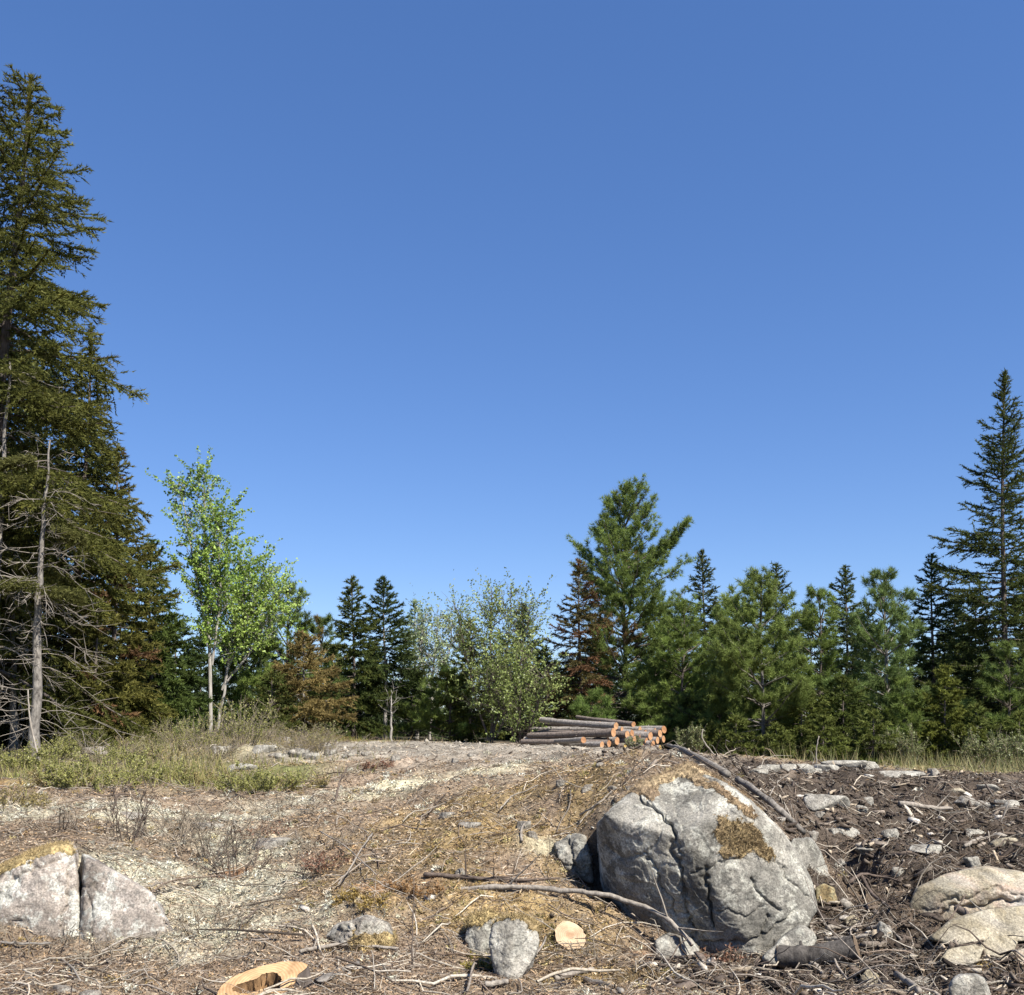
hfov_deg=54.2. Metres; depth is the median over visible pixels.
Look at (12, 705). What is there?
dead tree
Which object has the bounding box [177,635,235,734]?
spruce tree
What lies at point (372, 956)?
twig litter
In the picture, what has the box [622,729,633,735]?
log
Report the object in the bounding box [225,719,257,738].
twiggy shrub
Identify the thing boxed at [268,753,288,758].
rock
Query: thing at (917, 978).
rock
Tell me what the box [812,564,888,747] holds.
spruce tree
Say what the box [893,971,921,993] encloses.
stick
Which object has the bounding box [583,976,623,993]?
branch
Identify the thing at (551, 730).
log
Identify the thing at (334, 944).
stick
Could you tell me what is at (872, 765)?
rock
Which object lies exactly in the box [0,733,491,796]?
green ground cover
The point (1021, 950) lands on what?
boulder
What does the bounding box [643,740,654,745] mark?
log
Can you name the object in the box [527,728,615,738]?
log
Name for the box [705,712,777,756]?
fir tree
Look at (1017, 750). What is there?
leafy bush
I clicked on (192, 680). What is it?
fir tree
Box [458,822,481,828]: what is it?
rock
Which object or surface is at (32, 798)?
shrub
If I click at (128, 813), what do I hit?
rock
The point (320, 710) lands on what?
fir tree
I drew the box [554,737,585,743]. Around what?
log
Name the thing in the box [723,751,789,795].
stick
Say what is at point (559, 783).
rock
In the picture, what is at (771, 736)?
fir tree
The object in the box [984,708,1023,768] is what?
fir tree
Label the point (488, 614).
birch tree
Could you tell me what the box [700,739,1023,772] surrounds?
dry grass
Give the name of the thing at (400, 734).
spruce tree
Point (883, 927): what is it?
rock
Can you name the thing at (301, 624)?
pine tree
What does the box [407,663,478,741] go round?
pine tree
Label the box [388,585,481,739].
birch tree
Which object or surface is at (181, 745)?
twiggy shrub
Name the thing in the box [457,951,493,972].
shrub
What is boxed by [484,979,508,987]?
branch
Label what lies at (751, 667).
spruce tree
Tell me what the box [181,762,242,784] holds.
shrub
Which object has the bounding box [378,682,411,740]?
birch sapling
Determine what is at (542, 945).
root
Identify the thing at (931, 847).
rock
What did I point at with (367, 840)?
stick
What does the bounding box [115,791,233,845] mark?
twiggy shrub
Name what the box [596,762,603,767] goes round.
rock
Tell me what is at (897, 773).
rock
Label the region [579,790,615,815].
stick
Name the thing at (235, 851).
twiggy shrub
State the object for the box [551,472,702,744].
pine tree
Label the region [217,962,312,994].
tree stump
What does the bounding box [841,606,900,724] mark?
spruce tree
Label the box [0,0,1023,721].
sky
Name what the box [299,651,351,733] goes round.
spruce tree
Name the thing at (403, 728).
pine tree
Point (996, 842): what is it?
rock
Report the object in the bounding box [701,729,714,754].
stick
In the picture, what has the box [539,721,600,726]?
log
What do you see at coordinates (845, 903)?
stone chips
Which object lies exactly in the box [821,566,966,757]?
pine tree
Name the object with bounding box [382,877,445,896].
shrub
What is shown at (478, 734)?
spruce tree
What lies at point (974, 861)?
rock
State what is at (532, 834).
rock
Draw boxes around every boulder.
[0,839,80,938]
[79,854,173,942]
[326,914,399,951]
[463,907,503,954]
[489,911,543,978]
[554,833,593,882]
[596,760,817,957]
[654,933,699,958]
[762,925,816,966]
[791,837,828,875]
[815,884,837,905]
[909,866,1023,919]
[928,905,1023,945]
[939,944,983,965]
[948,973,989,994]
[978,935,1017,957]
[1014,948,1023,963]
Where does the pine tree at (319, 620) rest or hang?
on the ground at (852, 867)
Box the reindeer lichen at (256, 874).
[0,749,1005,994]
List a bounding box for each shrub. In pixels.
[0,741,63,769]
[0,781,51,810]
[0,912,80,955]
[7,803,102,830]
[13,730,81,759]
[21,765,100,787]
[32,746,152,792]
[63,925,166,968]
[66,724,106,748]
[71,726,145,762]
[90,737,162,766]
[95,766,165,841]
[114,729,150,747]
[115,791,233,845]
[120,756,195,784]
[129,730,170,754]
[134,730,209,764]
[140,801,283,857]
[151,715,193,741]
[151,723,214,750]
[167,885,253,936]
[171,709,232,748]
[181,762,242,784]
[188,733,247,759]
[193,721,231,742]
[199,820,279,878]
[205,760,307,796]
[212,695,283,746]
[220,734,255,743]
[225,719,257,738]
[228,719,285,742]
[238,820,288,839]
[248,785,323,818]
[253,723,297,741]
[258,719,294,742]
[263,727,330,751]
[267,721,324,748]
[274,774,330,792]
[282,725,346,756]
[291,823,363,852]
[294,720,340,744]
[295,849,359,873]
[307,731,345,739]
[360,754,393,769]
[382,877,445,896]
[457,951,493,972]
[463,622,573,743]
[562,929,620,966]
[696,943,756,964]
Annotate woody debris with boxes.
[356,745,1023,994]
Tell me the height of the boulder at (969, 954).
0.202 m
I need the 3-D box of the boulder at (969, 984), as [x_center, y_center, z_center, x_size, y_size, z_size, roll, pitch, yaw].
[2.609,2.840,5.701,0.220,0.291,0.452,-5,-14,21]
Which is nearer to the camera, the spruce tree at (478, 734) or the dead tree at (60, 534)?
the dead tree at (60, 534)
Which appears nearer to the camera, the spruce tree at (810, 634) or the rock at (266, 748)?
the rock at (266, 748)
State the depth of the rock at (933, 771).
19.64 m
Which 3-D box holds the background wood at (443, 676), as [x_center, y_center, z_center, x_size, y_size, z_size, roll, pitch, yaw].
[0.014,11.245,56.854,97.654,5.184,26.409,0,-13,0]
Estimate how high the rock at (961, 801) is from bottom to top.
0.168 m
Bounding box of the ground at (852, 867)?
[0,723,1023,994]
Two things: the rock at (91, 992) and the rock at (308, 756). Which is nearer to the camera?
the rock at (91, 992)
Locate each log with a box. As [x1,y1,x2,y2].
[520,739,610,746]
[523,737,618,744]
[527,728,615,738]
[529,741,603,746]
[530,727,600,730]
[530,731,629,737]
[531,730,572,731]
[539,717,617,729]
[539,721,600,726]
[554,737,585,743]
[565,726,641,729]
[576,715,635,726]
[585,743,626,747]
[592,737,609,739]
[619,736,635,742]
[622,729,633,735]
[623,725,666,732]
[634,731,652,739]
[638,729,661,736]
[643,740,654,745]
[652,737,658,743]
[659,736,664,741]
[777,935,860,968]
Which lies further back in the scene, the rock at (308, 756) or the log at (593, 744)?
the log at (593, 744)
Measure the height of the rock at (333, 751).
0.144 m
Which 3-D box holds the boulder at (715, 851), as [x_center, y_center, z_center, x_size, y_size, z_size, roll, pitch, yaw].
[1.761,3.262,8.714,2.120,1.937,2.264,0,-13,0]
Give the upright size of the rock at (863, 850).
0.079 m
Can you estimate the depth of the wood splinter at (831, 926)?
7.93 m
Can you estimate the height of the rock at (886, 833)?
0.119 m
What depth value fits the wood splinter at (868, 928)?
7.57 m
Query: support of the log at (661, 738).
on the ground at (852, 867)
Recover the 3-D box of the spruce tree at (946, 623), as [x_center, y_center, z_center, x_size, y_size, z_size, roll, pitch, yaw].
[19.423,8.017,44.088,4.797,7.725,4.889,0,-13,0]
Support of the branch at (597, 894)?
on the ground at (852, 867)
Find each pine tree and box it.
[195,611,297,730]
[229,580,332,713]
[293,612,356,723]
[378,676,447,739]
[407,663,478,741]
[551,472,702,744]
[562,686,617,720]
[619,656,693,744]
[628,592,724,748]
[663,664,768,751]
[684,604,757,734]
[699,565,816,752]
[759,583,865,736]
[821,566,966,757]
[869,674,951,761]
[959,639,1023,747]
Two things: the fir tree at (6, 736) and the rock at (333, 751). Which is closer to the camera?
the rock at (333, 751)
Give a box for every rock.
[53,985,76,992]
[78,990,101,994]
[82,746,106,754]
[121,811,144,819]
[195,822,223,829]
[212,746,229,753]
[227,763,256,771]
[252,745,277,753]
[254,837,290,849]
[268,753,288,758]
[288,748,309,757]
[304,752,319,760]
[324,749,336,755]
[343,752,354,758]
[361,752,369,755]
[390,755,400,761]
[439,812,454,818]
[455,868,464,874]
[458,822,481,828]
[517,821,530,829]
[527,831,537,839]
[556,780,564,787]
[581,784,592,792]
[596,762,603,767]
[607,785,615,791]
[749,769,767,774]
[757,764,780,772]
[780,764,813,771]
[799,768,821,773]
[803,794,849,810]
[807,830,818,840]
[814,764,838,771]
[814,811,825,817]
[821,760,867,768]
[828,828,838,834]
[835,827,859,837]
[837,858,846,865]
[845,915,859,926]
[855,805,867,812]
[855,847,873,854]
[859,761,879,769]
[860,969,880,985]
[863,797,873,805]
[877,921,892,937]
[879,771,925,776]
[881,828,898,837]
[891,867,902,877]
[909,844,941,853]
[912,976,931,986]
[927,768,939,777]
[951,788,964,792]
[954,795,975,806]
[963,856,980,866]
[966,828,985,836]
[973,800,995,809]
[976,784,999,791]
[990,837,1017,846]
[994,800,1019,809]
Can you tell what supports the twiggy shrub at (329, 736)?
on the ground at (852, 867)
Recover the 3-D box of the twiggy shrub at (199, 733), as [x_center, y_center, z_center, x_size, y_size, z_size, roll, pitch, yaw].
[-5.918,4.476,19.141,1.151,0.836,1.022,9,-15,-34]
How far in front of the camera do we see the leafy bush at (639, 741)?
25.06 m
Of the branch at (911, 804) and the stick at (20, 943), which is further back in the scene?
the branch at (911, 804)
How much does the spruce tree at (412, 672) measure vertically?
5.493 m
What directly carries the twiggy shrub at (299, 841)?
on the ground at (852, 867)
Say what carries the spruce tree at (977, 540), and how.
on the ground at (852, 867)
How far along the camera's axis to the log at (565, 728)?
27.32 m
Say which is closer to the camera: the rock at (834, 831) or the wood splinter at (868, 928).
the wood splinter at (868, 928)
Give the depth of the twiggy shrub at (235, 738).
19.91 m
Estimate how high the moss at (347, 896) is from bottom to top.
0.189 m
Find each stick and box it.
[0,941,50,944]
[27,690,39,760]
[60,959,94,981]
[101,931,152,951]
[299,929,402,953]
[320,831,376,874]
[336,812,389,883]
[499,785,537,809]
[520,823,524,841]
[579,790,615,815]
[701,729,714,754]
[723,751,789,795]
[815,736,818,763]
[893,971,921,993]
[948,894,965,920]
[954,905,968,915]
[963,834,996,847]
[985,783,994,799]
[1001,801,1009,819]
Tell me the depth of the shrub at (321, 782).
13.21 m
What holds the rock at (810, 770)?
on the ground at (852, 867)
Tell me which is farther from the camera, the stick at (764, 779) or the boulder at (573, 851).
the stick at (764, 779)
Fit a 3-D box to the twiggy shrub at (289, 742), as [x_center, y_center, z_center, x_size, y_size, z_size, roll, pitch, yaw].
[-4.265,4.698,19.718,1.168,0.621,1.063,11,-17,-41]
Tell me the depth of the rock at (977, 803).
13.50 m
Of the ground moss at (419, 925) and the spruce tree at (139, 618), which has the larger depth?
the spruce tree at (139, 618)
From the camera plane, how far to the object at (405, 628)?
34.66 m
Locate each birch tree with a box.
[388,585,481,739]
[428,567,555,742]
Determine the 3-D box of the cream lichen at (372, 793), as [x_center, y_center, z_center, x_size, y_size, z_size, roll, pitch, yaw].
[-1.468,3.385,10.188,6.844,1.199,5.968,9,-15,-34]
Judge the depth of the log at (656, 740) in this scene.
26.23 m
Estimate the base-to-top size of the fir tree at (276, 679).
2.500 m
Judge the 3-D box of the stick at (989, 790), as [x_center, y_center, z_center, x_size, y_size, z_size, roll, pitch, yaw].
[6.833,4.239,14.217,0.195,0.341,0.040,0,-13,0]
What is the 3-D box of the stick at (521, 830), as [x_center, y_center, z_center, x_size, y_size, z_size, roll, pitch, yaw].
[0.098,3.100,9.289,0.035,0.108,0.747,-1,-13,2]
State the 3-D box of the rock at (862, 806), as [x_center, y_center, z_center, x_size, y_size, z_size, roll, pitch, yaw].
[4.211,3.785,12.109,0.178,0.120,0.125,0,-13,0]
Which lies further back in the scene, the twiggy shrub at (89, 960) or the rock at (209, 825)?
the rock at (209, 825)
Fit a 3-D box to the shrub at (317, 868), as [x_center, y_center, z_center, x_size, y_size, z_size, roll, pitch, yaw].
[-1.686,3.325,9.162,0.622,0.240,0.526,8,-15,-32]
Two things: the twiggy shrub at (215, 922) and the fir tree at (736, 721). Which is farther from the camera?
the fir tree at (736, 721)
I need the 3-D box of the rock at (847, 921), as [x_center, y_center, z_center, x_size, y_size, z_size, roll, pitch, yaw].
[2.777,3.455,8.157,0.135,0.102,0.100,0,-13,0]
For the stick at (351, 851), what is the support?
on the ground at (852, 867)
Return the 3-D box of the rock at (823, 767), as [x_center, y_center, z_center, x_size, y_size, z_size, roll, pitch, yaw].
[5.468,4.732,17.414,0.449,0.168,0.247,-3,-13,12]
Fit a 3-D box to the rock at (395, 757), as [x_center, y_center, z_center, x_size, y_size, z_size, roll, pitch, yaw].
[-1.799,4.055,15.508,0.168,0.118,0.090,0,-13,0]
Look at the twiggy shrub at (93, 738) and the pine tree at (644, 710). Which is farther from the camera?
the pine tree at (644, 710)
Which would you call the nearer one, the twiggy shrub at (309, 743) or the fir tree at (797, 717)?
the twiggy shrub at (309, 743)
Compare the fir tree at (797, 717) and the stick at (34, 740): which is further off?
the fir tree at (797, 717)
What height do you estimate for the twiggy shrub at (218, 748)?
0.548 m
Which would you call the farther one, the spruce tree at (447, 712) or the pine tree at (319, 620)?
the spruce tree at (447, 712)
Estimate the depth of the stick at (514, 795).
10.26 m
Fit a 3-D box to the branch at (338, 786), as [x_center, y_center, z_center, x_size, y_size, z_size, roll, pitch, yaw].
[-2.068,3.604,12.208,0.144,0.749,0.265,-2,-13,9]
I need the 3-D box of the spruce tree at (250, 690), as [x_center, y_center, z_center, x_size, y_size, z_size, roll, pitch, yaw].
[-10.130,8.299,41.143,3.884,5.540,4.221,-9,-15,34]
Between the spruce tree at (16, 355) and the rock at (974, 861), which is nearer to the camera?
the rock at (974, 861)
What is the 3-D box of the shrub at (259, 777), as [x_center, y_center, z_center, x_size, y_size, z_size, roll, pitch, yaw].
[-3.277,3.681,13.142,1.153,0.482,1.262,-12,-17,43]
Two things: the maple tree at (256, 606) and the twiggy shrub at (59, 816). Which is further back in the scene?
the maple tree at (256, 606)
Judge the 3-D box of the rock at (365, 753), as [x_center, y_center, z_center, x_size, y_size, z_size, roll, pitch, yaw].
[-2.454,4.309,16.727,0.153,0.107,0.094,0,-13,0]
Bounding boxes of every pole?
[662,743,730,777]
[734,776,805,834]
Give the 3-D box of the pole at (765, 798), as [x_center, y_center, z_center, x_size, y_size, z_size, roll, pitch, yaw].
[2.808,3.480,11.312,0.376,0.570,1.221,6,-14,-24]
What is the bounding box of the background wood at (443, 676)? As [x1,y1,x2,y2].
[136,643,1022,734]
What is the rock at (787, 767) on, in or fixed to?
on the ground at (852, 867)
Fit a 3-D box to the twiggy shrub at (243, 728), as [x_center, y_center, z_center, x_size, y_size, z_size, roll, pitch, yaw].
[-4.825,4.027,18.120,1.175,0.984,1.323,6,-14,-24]
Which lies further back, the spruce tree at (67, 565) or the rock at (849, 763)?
the spruce tree at (67, 565)
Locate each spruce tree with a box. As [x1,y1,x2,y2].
[0,64,171,751]
[0,216,69,744]
[0,325,178,746]
[0,335,130,736]
[26,587,148,745]
[52,441,183,740]
[98,560,204,721]
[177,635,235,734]
[217,635,293,734]
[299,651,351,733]
[305,575,395,739]
[327,648,406,736]
[339,575,447,739]
[375,689,425,736]
[419,688,474,736]
[444,657,537,737]
[493,600,558,740]
[497,644,589,726]
[527,557,618,726]
[550,643,632,720]
[616,613,692,726]
[663,548,739,746]
[719,595,770,728]
[735,560,829,749]
[751,623,849,741]
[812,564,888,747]
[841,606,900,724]
[871,552,978,753]
[874,615,949,730]
[913,368,1023,760]
[917,599,1000,730]
[942,586,1014,731]
[980,556,1023,710]
[1009,564,1023,728]
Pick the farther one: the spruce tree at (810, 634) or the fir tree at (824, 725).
the spruce tree at (810, 634)
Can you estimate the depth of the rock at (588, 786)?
9.84 m
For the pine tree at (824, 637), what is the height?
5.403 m
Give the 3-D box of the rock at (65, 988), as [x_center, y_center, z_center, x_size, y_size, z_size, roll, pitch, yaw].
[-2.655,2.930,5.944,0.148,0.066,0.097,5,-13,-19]
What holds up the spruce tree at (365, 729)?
on the ground at (852, 867)
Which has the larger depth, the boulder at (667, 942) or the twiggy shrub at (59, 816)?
the twiggy shrub at (59, 816)
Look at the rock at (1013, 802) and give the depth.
13.72 m
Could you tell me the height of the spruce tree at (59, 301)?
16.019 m
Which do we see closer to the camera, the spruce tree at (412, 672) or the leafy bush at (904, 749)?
the leafy bush at (904, 749)
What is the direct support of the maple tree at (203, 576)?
on the ground at (852, 867)
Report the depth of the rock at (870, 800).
12.75 m
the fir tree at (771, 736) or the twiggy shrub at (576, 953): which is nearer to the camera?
the twiggy shrub at (576, 953)
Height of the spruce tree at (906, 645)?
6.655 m
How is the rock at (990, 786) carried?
on the ground at (852, 867)
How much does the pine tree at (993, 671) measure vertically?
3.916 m
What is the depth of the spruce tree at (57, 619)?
22.56 m
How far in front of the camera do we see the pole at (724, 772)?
11.45 m
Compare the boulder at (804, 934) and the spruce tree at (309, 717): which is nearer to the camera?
the boulder at (804, 934)
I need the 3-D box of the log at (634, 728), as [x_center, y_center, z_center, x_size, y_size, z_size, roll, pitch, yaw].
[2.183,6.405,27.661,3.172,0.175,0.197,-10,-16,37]
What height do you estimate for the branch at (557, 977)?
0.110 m
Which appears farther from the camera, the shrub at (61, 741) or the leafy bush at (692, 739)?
the leafy bush at (692, 739)
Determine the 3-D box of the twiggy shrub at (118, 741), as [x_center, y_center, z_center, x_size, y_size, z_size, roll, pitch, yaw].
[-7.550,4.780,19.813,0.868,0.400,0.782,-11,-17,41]
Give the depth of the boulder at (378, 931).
7.26 m
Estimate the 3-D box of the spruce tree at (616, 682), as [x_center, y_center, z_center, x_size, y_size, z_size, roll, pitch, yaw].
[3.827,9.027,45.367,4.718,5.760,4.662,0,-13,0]
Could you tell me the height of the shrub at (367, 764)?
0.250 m
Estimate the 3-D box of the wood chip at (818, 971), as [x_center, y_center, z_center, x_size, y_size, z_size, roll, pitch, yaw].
[2.127,3.269,6.920,0.074,0.069,0.387,0,-13,0]
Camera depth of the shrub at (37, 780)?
13.42 m
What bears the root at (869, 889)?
on the ground at (852, 867)
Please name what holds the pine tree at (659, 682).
on the ground at (852, 867)
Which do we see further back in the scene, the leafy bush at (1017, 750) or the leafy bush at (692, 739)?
the leafy bush at (692, 739)
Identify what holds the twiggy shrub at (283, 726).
on the ground at (852, 867)
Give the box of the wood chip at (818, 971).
[808,961,822,973]
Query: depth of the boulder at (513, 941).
6.47 m
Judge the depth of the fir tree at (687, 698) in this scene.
29.13 m
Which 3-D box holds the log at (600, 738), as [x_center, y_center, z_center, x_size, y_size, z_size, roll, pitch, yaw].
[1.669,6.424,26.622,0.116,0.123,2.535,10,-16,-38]
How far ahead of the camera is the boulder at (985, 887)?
7.91 m
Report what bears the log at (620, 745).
on the ground at (852, 867)
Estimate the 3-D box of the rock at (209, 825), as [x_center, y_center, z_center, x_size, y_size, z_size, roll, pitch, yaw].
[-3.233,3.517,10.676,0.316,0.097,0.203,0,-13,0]
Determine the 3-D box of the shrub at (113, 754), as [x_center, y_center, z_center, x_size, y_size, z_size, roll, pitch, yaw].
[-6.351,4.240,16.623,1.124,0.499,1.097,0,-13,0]
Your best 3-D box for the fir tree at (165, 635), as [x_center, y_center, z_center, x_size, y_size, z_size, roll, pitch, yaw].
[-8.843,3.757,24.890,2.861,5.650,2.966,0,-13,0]
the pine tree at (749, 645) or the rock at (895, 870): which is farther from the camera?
the pine tree at (749, 645)
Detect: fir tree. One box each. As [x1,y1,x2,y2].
[0,596,53,743]
[117,537,205,741]
[140,610,228,737]
[233,669,308,739]
[264,630,360,740]
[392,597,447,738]
[429,617,512,742]
[612,692,662,745]
[660,689,723,749]
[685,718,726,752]
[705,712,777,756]
[758,721,797,757]
[759,682,849,758]
[797,713,849,760]
[803,674,888,757]
[843,707,904,765]
[906,663,991,766]
[945,700,1005,767]
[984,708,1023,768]
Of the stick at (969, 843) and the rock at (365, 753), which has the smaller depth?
the stick at (969, 843)
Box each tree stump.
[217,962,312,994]
[546,921,591,950]
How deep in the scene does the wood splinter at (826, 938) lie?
7.40 m
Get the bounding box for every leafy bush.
[623,735,643,747]
[674,721,707,751]
[846,729,886,758]
[882,724,931,765]
[949,725,1009,767]
[984,728,1023,769]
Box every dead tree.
[0,362,72,758]
[0,440,143,758]
[0,568,57,750]
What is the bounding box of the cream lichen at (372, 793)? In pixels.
[51,760,560,979]
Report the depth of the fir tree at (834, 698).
27.80 m
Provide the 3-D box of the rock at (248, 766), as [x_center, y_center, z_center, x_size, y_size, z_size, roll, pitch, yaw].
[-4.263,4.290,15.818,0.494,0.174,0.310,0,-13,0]
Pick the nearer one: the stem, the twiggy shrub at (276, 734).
the stem
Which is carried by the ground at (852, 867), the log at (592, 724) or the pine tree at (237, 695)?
the pine tree at (237, 695)
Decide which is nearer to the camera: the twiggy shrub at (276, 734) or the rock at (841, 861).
the rock at (841, 861)
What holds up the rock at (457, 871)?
on the ground at (852, 867)
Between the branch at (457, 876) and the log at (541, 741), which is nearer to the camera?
the branch at (457, 876)
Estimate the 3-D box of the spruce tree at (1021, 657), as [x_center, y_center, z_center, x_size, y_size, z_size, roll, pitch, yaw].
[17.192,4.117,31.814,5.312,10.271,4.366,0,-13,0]
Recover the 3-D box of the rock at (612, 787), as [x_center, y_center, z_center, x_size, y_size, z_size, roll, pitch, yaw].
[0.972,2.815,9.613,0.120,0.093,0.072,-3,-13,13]
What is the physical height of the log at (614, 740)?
0.218 m
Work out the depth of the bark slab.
6.19 m
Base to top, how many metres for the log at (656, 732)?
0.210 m
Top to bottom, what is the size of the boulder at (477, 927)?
0.463 m
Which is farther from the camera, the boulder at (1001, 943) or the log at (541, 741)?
the log at (541, 741)
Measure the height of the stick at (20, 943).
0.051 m
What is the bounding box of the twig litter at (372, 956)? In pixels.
[0,732,1023,994]
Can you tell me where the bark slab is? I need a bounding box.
[315,961,359,982]
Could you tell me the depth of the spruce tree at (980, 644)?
33.78 m
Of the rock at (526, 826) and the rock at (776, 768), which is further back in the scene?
the rock at (776, 768)
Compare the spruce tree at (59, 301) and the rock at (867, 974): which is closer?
the rock at (867, 974)
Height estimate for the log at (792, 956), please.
0.271 m
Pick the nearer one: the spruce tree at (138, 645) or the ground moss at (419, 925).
the ground moss at (419, 925)
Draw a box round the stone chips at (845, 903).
[161,746,1018,976]
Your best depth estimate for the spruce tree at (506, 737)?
36.28 m
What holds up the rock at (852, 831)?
on the ground at (852, 867)
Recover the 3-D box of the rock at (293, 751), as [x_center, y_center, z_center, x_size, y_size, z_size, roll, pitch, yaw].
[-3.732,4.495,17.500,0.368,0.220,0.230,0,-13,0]
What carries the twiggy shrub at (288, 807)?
on the ground at (852, 867)
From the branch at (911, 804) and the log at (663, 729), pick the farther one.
the log at (663, 729)
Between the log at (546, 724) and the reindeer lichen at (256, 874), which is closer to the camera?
the reindeer lichen at (256, 874)
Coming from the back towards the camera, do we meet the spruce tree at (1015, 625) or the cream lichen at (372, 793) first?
the spruce tree at (1015, 625)
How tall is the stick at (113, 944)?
0.125 m
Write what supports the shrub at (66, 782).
on the ground at (852, 867)
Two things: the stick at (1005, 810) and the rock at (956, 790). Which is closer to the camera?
the stick at (1005, 810)
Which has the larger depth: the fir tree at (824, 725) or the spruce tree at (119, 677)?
the fir tree at (824, 725)
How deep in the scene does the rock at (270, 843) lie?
9.87 m
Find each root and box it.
[537,936,546,953]
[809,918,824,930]
[848,872,911,883]
[860,874,900,908]
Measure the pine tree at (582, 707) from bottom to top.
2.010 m
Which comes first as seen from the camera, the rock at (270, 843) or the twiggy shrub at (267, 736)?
the rock at (270, 843)
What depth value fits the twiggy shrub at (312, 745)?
17.65 m
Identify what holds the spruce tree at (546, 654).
on the ground at (852, 867)
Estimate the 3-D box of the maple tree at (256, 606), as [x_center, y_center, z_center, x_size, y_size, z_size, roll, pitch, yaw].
[-7.140,3.822,27.338,3.286,5.732,3.132,0,-13,0]
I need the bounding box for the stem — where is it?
[403,884,424,964]
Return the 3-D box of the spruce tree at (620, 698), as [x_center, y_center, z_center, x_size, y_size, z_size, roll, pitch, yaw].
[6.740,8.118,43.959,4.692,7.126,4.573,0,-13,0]
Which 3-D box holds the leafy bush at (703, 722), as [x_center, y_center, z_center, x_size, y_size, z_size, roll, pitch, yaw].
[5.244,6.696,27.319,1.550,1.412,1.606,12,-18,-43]
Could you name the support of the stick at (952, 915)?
on the boulder at (984, 924)
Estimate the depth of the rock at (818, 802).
11.99 m
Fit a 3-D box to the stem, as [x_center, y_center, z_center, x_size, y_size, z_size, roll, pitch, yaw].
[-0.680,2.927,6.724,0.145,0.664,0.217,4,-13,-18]
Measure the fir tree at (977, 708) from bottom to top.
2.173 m
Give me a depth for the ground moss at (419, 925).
8.72 m
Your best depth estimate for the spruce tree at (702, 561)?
36.96 m
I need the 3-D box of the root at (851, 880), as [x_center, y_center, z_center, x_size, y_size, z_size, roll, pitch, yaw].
[3.540,3.640,9.524,0.604,0.097,0.575,-6,-14,23]
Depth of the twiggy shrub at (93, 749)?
17.28 m
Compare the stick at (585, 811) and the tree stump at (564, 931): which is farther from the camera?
the stick at (585, 811)
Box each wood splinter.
[824,934,867,940]
[825,924,857,931]
[866,923,901,939]
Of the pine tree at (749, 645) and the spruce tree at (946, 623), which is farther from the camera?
the spruce tree at (946, 623)
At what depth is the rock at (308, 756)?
17.30 m
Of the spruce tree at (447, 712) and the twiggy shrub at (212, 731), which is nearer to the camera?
the twiggy shrub at (212, 731)
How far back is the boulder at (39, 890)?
7.49 m
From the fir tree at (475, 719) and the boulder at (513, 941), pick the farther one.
the fir tree at (475, 719)
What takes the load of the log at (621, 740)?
on the log
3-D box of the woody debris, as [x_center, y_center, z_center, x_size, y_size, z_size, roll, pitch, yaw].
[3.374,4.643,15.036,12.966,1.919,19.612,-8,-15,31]
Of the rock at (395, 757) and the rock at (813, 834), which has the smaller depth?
the rock at (813, 834)
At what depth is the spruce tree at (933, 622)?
32.71 m
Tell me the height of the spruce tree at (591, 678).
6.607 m
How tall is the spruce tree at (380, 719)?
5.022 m
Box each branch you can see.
[334,761,347,802]
[423,848,559,883]
[458,856,722,954]
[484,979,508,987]
[553,965,593,980]
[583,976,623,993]
[898,792,952,810]
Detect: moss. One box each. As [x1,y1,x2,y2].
[1,747,1023,994]
[328,883,390,913]
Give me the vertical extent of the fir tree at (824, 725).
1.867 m
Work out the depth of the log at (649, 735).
26.20 m
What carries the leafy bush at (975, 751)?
on the ground at (852, 867)
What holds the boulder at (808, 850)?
on the ground at (852, 867)
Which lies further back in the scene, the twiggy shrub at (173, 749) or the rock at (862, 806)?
the twiggy shrub at (173, 749)
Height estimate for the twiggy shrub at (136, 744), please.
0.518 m
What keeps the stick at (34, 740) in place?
on the ground at (852, 867)
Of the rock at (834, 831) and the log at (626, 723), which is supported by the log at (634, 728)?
the log at (626, 723)
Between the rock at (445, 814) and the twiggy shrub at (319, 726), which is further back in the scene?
the twiggy shrub at (319, 726)
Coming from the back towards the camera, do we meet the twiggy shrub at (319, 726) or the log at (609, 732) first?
the log at (609, 732)
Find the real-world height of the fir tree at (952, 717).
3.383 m
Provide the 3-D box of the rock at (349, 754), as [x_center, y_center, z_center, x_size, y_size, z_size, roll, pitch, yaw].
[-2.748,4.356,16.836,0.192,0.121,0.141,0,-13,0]
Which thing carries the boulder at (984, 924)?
on the ground at (852, 867)
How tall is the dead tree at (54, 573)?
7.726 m
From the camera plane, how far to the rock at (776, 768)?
14.95 m
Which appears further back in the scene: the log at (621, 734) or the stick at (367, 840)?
the log at (621, 734)
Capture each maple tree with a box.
[145,445,263,730]
[196,534,313,730]
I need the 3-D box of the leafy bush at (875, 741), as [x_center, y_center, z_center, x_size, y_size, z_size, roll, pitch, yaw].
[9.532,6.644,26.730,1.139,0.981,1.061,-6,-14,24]

